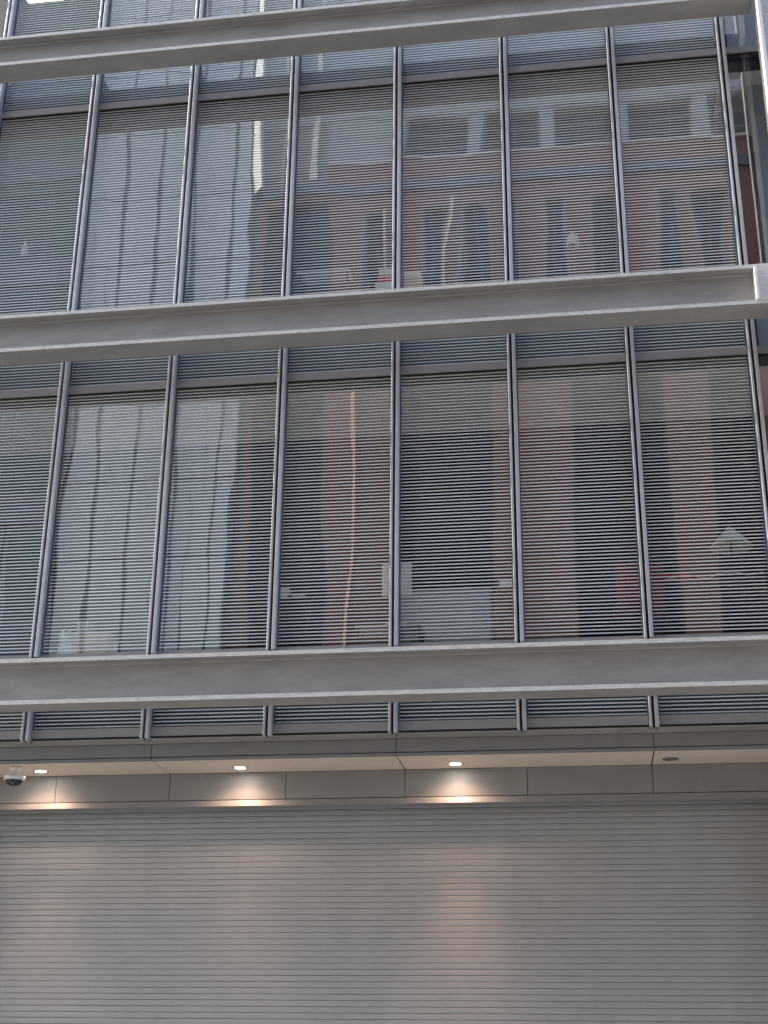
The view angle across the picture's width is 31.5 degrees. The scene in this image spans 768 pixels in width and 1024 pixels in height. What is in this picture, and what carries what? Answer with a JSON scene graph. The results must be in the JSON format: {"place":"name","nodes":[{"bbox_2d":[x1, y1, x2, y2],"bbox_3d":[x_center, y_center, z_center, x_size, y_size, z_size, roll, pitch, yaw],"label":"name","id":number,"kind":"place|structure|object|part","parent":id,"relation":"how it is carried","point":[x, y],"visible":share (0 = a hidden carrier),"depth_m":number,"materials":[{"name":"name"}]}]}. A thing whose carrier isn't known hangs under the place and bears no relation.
{"place":"outdoors","nodes":[
{"label":"outdoors","id":0,"kind":"place"},
{"bbox_2d":[0,253,71,314],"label":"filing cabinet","id":1,"kind":"object","parent":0,"point":[34,283],"visible":0.42,"depth_m":19.31,"materials":[{"name":"grey metal"}]},
{"bbox_2d":[21,240,27,254],"bbox_3d":[-5.184,-3.778,19.650,0.090,0.320,0.090,-3,-22,8],"label":"bottle","id":2,"kind":"object","parent":1,"relation":"on","point":[24,248],"visible":0.55,"depth_m":19.61,"materials":[{"name":"white plastic"}]},
{"bbox_2d":[375,282,391,289],"bbox_3d":[0.023,-3.025,18.654,0.250,0.114,0.270,-3,-22,8],"label":"storage box","id":3,"kind":"object","parent":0,"point":[383,286],"visible":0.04,"depth_m":18.53,"materials":[{"name":"white plastic"}]},
{"bbox_2d":[377,275,391,281],"bbox_3d":[0.038,-3.132,18.695,0.220,0.104,0.270,-3,-22,8],"label":"storage box","id":4,"kind":"object","parent":3,"relation":"on","point":[384,278],"visible":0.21,"depth_m":18.57,"materials":[{"name":"red plastic"}]},
{"bbox_2d":[379,269,391,275],"bbox_3d":[0.044,-3.230,18.733,0.190,0.094,0.270,-3,-22,8],"label":"storage box","id":5,"kind":"object","parent":4,"relation":"on","point":[385,272],"visible":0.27,"depth_m":18.61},
{"bbox_2d":[0,0,767,1023],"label":"office building","id":6,"kind":"structure","parent":0,"point":[204,406],"depth_m":17.42,"materials":[{"name":"grey"}]},
{"bbox_2d":[0,712,22,741],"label":"window","id":7,"kind":"structure","parent":6,"relation":"in","point":[10,723],"depth_m":16.71,"materials":[{"name":"black metal"}]},
{"bbox_2d":[4,766,24,785],"bbox_3d":[-4.576,3.277,16.883,0.264,0.240,0.264,-3,-22,8],"label":"security camera","id":8,"kind":"object","parent":6,"relation":"attached to","point":[14,778],"visible":1,"depth_m":16.80,"materials":[{"name":"white plastic"}]},
{"bbox_2d":[0,362,61,658],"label":"window","id":9,"kind":"structure","parent":6,"relation":"in","point":[28,382],"depth_m":18.09,"materials":[{"name":"black"}]},
{"bbox_2d":[33,770,48,772],"bbox_3d":[-4.326,3.273,17.183,0.200,0.006,0.200,-3,-22,8],"label":"downlight","id":10,"kind":"object","parent":6,"relation":"attached to","point":[40,771],"visible":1,"depth_m":17.18,"materials":[{"name":"white"}]},
{"bbox_2d":[26,0,65,4],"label":"ceiling light","id":11,"kind":"object","parent":6,"relation":"attached to","point":[42,2],"visible":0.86,"depth_m":24.55,"materials":[{"name":"white plastic"}]},
{"bbox_2d":[0,75,92,314],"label":"window","id":12,"kind":"structure","parent":6,"relation":"in","point":[62,98],"depth_m":19.90,"materials":[{"name":"black"}]},
{"bbox_2d":[13,0,100,35],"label":"window","id":13,"kind":"structure","parent":6,"relation":"in","point":[18,2],"depth_m":20.86,"materials":[{"name":"black"}]},
{"bbox_2d":[56,630,73,653],"bbox_3d":[-4.019,1.688,17.227,0.260,0.420,0.260,-3,-22,8],"label":"figurine","id":14,"kind":"object","parent":6,"relation":"on","point":[63,645],"visible":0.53,"depth_m":17.16,"materials":[{"name":"white plastic"}]},
{"bbox_2d":[31,709,141,740],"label":"window","id":15,"kind":"structure","parent":6,"relation":"in","point":[90,724],"depth_m":16.57,"materials":[{"name":"black metal"}]},
{"bbox_2d":[59,632,118,653],"bbox_3d":[-3.826,1.827,17.593,0.686,0.438,0.366,-3,-22,8],"label":"storage box","id":16,"kind":"object","parent":6,"relation":"on","point":[93,644],"visible":0.35,"depth_m":17.46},
{"bbox_2d":[77,621,92,631],"bbox_3d":[-3.877,1.518,17.654,0.140,0.172,0.180,-3,-22,8],"label":"storage box","id":17,"kind":"object","parent":16,"relation":"on","point":[86,627],"visible":0.53,"depth_m":17.58,"materials":[{"name":"grey"}]},
{"bbox_2d":[40,356,168,657],"bbox_3d":[-3.558,-0.356,17.767,1.387,4.697,0.164,-3,-22,8],"label":"window","id":18,"kind":"structure","parent":6,"relation":"in","point":[140,375],"depth_m":17.73,"materials":[{"name":"black"}]},
{"bbox_2d":[77,66,190,309],"bbox_3d":[-3.514,-4.689,19.501,1.387,4.697,0.164,-3,-22,8],"label":"window","id":19,"kind":"structure","parent":6,"relation":"in","point":[166,88],"depth_m":19.60,"materials":[{"name":"black"}]},
{"bbox_2d":[107,0,195,26],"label":"window","id":20,"kind":"structure","parent":6,"relation":"in","point":[110,6],"depth_m":20.62,"materials":[{"name":"black"}]},
{"bbox_2d":[150,706,263,737],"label":"window","id":21,"kind":"structure","parent":6,"relation":"in","point":[244,720],"depth_m":16.36,"materials":[{"name":"black"}]},
{"bbox_2d":[156,349,278,653],"bbox_3d":[-2.074,-0.423,17.560,1.387,4.697,0.164,-3,-22,8],"label":"window","id":22,"kind":"structure","parent":6,"relation":"in","point":[251,368],"depth_m":17.52,"materials":[{"name":"black"}]},
{"bbox_2d":[182,57,291,302],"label":"window","id":23,"kind":"structure","parent":6,"relation":"in","point":[263,79],"depth_m":19.40,"materials":[{"name":"black"}]},
{"bbox_2d":[232,766,247,769],"bbox_3d":[-1.778,3.165,16.847,0.200,0.006,0.200,-3,-22,8],"label":"downlight","id":24,"kind":"object","parent":6,"relation":"attached to","point":[239,767],"visible":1,"depth_m":16.83,"materials":[{"name":"white"}]},
{"bbox_2d":[204,0,293,17],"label":"window","id":25,"kind":"structure","parent":6,"relation":"in","point":[205,6],"depth_m":20.39,"materials":[{"name":"black"}]},
{"bbox_2d":[214,598,315,648],"bbox_3d":[-1.499,1.518,17.166,1.180,0.739,0.490,-3,-22,8],"label":"shelf","id":26,"kind":"object","parent":6,"relation":"on","point":[260,635],"visible":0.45,"depth_m":17.16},
{"bbox_2d":[280,588,290,597],"bbox_3d":[-1.251,1.044,17.159,0.131,0.129,0.136,-3,-22,8],"label":"carton","id":27,"kind":"object","parent":26,"relation":"on","point":[284,589],"visible":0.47,"depth_m":17.11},
{"bbox_2d":[292,593,305,596],"bbox_3d":[-1.071,1.068,17.121,0.160,0.060,0.120,-3,-22,8],"label":"carton","id":28,"kind":"object","parent":26,"relation":"on","point":[298,595],"visible":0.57,"depth_m":17.07,"materials":[{"name":"grey"}]},
{"bbox_2d":[297,269,352,294],"bbox_3d":[-0.832,-2.886,18.934,0.750,0.907,0.300,-3,-22,8],"label":"desk","id":29,"kind":"object","parent":6,"relation":"on","point":[324,278],"visible":0.29,"depth_m":19.04,"materials":[{"name":"grey"}]},
{"bbox_2d":[273,703,387,734],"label":"window","id":30,"kind":"structure","parent":6,"relation":"in","point":[358,718],"depth_m":16.16,"materials":[{"name":"black"}]},
{"bbox_2d":[276,342,390,650],"bbox_3d":[-0.590,-0.491,17.354,1.387,4.697,0.164,-3,-22,8],"label":"window","id":31,"kind":"structure","parent":6,"relation":"in","point":[363,361],"depth_m":17.31,"materials":[{"name":"black"}]},
{"bbox_2d":[302,0,378,7],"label":"window","id":32,"kind":"structure","parent":6,"relation":"in","point":[303,3],"depth_m":20.19,"materials":[{"name":"black"}]},
{"bbox_2d":[290,47,393,295],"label":"window","id":33,"kind":"structure","parent":6,"relation":"in","point":[370,70],"depth_m":19.19,"materials":[{"name":"black"}]},
{"bbox_2d":[355,623,425,644],"bbox_3d":[0.080,1.588,16.726,0.820,0.312,0.410,-3,-22,8],"label":"table","id":34,"kind":"object","parent":6,"relation":"on","point":[382,631],"visible":0.53,"depth_m":16.71,"materials":[{"name":"grey"}]},
{"bbox_2d":[382,563,411,623],"bbox_3d":[0.165,1.028,16.840,0.370,0.809,0.190,-3,-22,8],"label":"monitor","id":35,"kind":"object","parent":34,"relation":"on","point":[403,581],"visible":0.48,"depth_m":16.84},
{"bbox_2d":[401,588,493,642],"bbox_3d":[0.791,1.464,17.152,1.180,0.871,0.435,-3,-22,8],"label":"desk","id":36,"kind":"object","parent":6,"relation":"on","point":[450,618],"visible":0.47,"depth_m":16.99,"materials":[{"name":"grey"}]},
{"bbox_3d":[0.479,1.389,17.003,0.510,0.734,0.010,-3,-22,8],"label":"door","id":37,"kind":"part","parent":36,"relation":"part of","materials":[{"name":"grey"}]},
{"bbox_3d":[0.993,1.365,16.931,0.510,0.734,0.010,-3,-22,8],"label":"door","id":38,"kind":"part","parent":36,"relation":"part of","materials":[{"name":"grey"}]},
{"bbox_2d":[401,37,504,287],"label":"window","id":39,"kind":"structure","parent":6,"relation":"in","point":[469,61],"depth_m":18.97,"materials":[{"name":"black"}]},
{"bbox_2d":[447,762,462,765],"bbox_3d":[0.865,3.052,16.499,0.200,0.006,0.200,-3,-22,8],"label":"downlight","id":40,"kind":"object","parent":6,"relation":"attached to","point":[455,764],"visible":1,"depth_m":16.51,"materials":[{"name":"white"}]},
{"bbox_2d":[399,334,514,646],"bbox_3d":[0.895,-0.558,17.148,1.387,4.697,0.164,-3,-22,8],"label":"window","id":41,"kind":"structure","parent":6,"relation":"in","point":[475,355],"depth_m":17.10,"materials":[{"name":"black"}]},
{"bbox_2d":[398,699,516,732],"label":"window","id":42,"kind":"structure","parent":6,"relation":"in","point":[475,715],"depth_m":15.95,"materials":[{"name":"black"}]},
{"bbox_2d":[506,28,619,279],"bbox_3d":[2.423,-4.958,18.676,1.387,4.697,0.164,-3,-22,8],"label":"window","id":43,"kind":"structure","parent":6,"relation":"in","point":[582,51],"depth_m":18.77,"materials":[{"name":"black"}]},
{"bbox_2d":[567,232,578,274],"bbox_3d":[2.567,-3.241,18.379,0.280,1.215,0.280,-3,-22,8],"label":"table lamp","id":44,"kind":"object","parent":6,"relation":"on","point":[573,247],"visible":0.32,"depth_m":18.49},
{"bbox_2d":[496,583,659,639],"bbox_3d":[2.441,1.440,17.106,2.000,0.914,0.620,-3,-22,8],"label":"desk","id":45,"kind":"object","parent":6,"relation":"on","point":[559,600],"visible":0.33,"depth_m":17.19,"materials":[{"name":"black plastic"}]},
{"bbox_2d":[500,580,512,585],"bbox_3d":[1.589,0.935,17.247,0.280,0.108,0.220,-3,-22,8],"label":"paper tray","id":46,"kind":"object","parent":45,"relation":"on","point":[509,584],"visible":0.25,"depth_m":17.17,"materials":[{"name":"white plastic"}]},
{"bbox_2d":[515,327,643,642],"bbox_3d":[2.379,-0.626,16.942,1.387,4.697,0.164,-3,-22,8],"label":"window","id":47,"kind":"structure","parent":6,"relation":"in","point":[602,347],"depth_m":16.90,"materials":[{"name":"black"}]},
{"bbox_2d":[526,696,648,729],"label":"window","id":48,"kind":"structure","parent":6,"relation":"in","point":[629,711],"depth_m":15.74,"materials":[{"name":"black"}]},
{"bbox_2d":[612,562,665,635],"bbox_3d":[3.054,1.163,16.488,0.654,0.980,0.582,-1,-22,4],"label":"office chair","id":49,"kind":"object","parent":6,"relation":"on","point":[637,597],"visible":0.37,"depth_m":16.31,"materials":[{"name":"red fabric"}]},
{"bbox_2d":[662,757,678,760],"bbox_3d":[3.390,2.923,16.110,0.200,0.006,0.200,-3,-22,8],"label":"downlight","id":50,"kind":"object","parent":6,"relation":"attached to","point":[670,759],"visible":1,"depth_m":16.11,"materials":[{"name":"grey"}]},
{"bbox_2d":[613,18,737,272],"bbox_3d":[3.907,-5.026,18.470,1.387,4.697,0.164,-3,-22,8],"label":"window","id":51,"kind":"structure","parent":6,"relation":"in","point":[683,41],"depth_m":18.56,"materials":[{"name":"black"}]},
{"bbox_2d":[633,319,767,638],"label":"window","id":52,"kind":"structure","parent":6,"relation":"in","point":[714,340],"depth_m":16.70,"materials":[{"name":"black"}]},
{"bbox_2d":[658,693,767,726],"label":"window","id":53,"kind":"structure","parent":6,"relation":"in","point":[745,708],"depth_m":15.55,"materials":[{"name":"black metal"}]},
{"bbox_2d":[659,577,767,634],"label":"desk","id":54,"kind":"object","parent":6,"relation":"on","point":[716,598],"visible":0.41,"depth_m":16.71,"materials":[{"name":"black plastic"}]},
{"bbox_2d":[663,573,691,579],"bbox_3d":[3.562,0.848,16.677,0.386,0.102,0.256,-3,-22,8],"label":"red case","id":55,"kind":"object","parent":54,"relation":"on","point":[677,575],"visible":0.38,"depth_m":16.57,"materials":[{"name":"red plastic"}]},
{"bbox_2d":[665,572,762,579],"bbox_3d":[3.971,0.770,16.448,1.173,0.080,0.012,-3,-22,8],"label":"cable","id":56,"kind":"object","parent":54,"relation":"on","point":[712,576],"visible":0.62,"depth_m":16.44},
{"bbox_2d":[709,527,752,576],"bbox_3d":[4.372,0.603,17.095,0.540,0.883,0.540,-3,-22,8],"label":"desk lamp","id":57,"kind":"object","parent":54,"relation":"on","point":[726,544],"visible":0.65,"depth_m":17.26,"materials":[{"name":"white plastic"}]},
{"bbox_2d":[722,0,758,256],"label":"window","id":58,"kind":"structure","parent":6,"relation":"in","point":[741,35],"depth_m":18.91,"materials":[{"name":"black"}]},
{"bbox_2d":[754,318,767,448],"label":"window","id":59,"kind":"structure","parent":6,"relation":"in","point":[761,323],"depth_m":17.18,"materials":[{"name":"black"}]},
{"bbox_2d":[404,279,421,287],"bbox_3d":[0.404,-3.038,18.599,0.220,0.164,0.270,-3,-22,8],"label":"storage box","id":60,"kind":"object","parent":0,"point":[412,284],"visible":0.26,"depth_m":18.48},
{"bbox_2d":[404,271,422,286],"bbox_3d":[0.405,-3.177,18.655,0.220,0.124,0.270,-3,-22,8],"label":"storage box","id":61,"kind":"object","parent":60,"relation":"on","point":[413,276],"visible":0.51,"depth_m":18.53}
]}

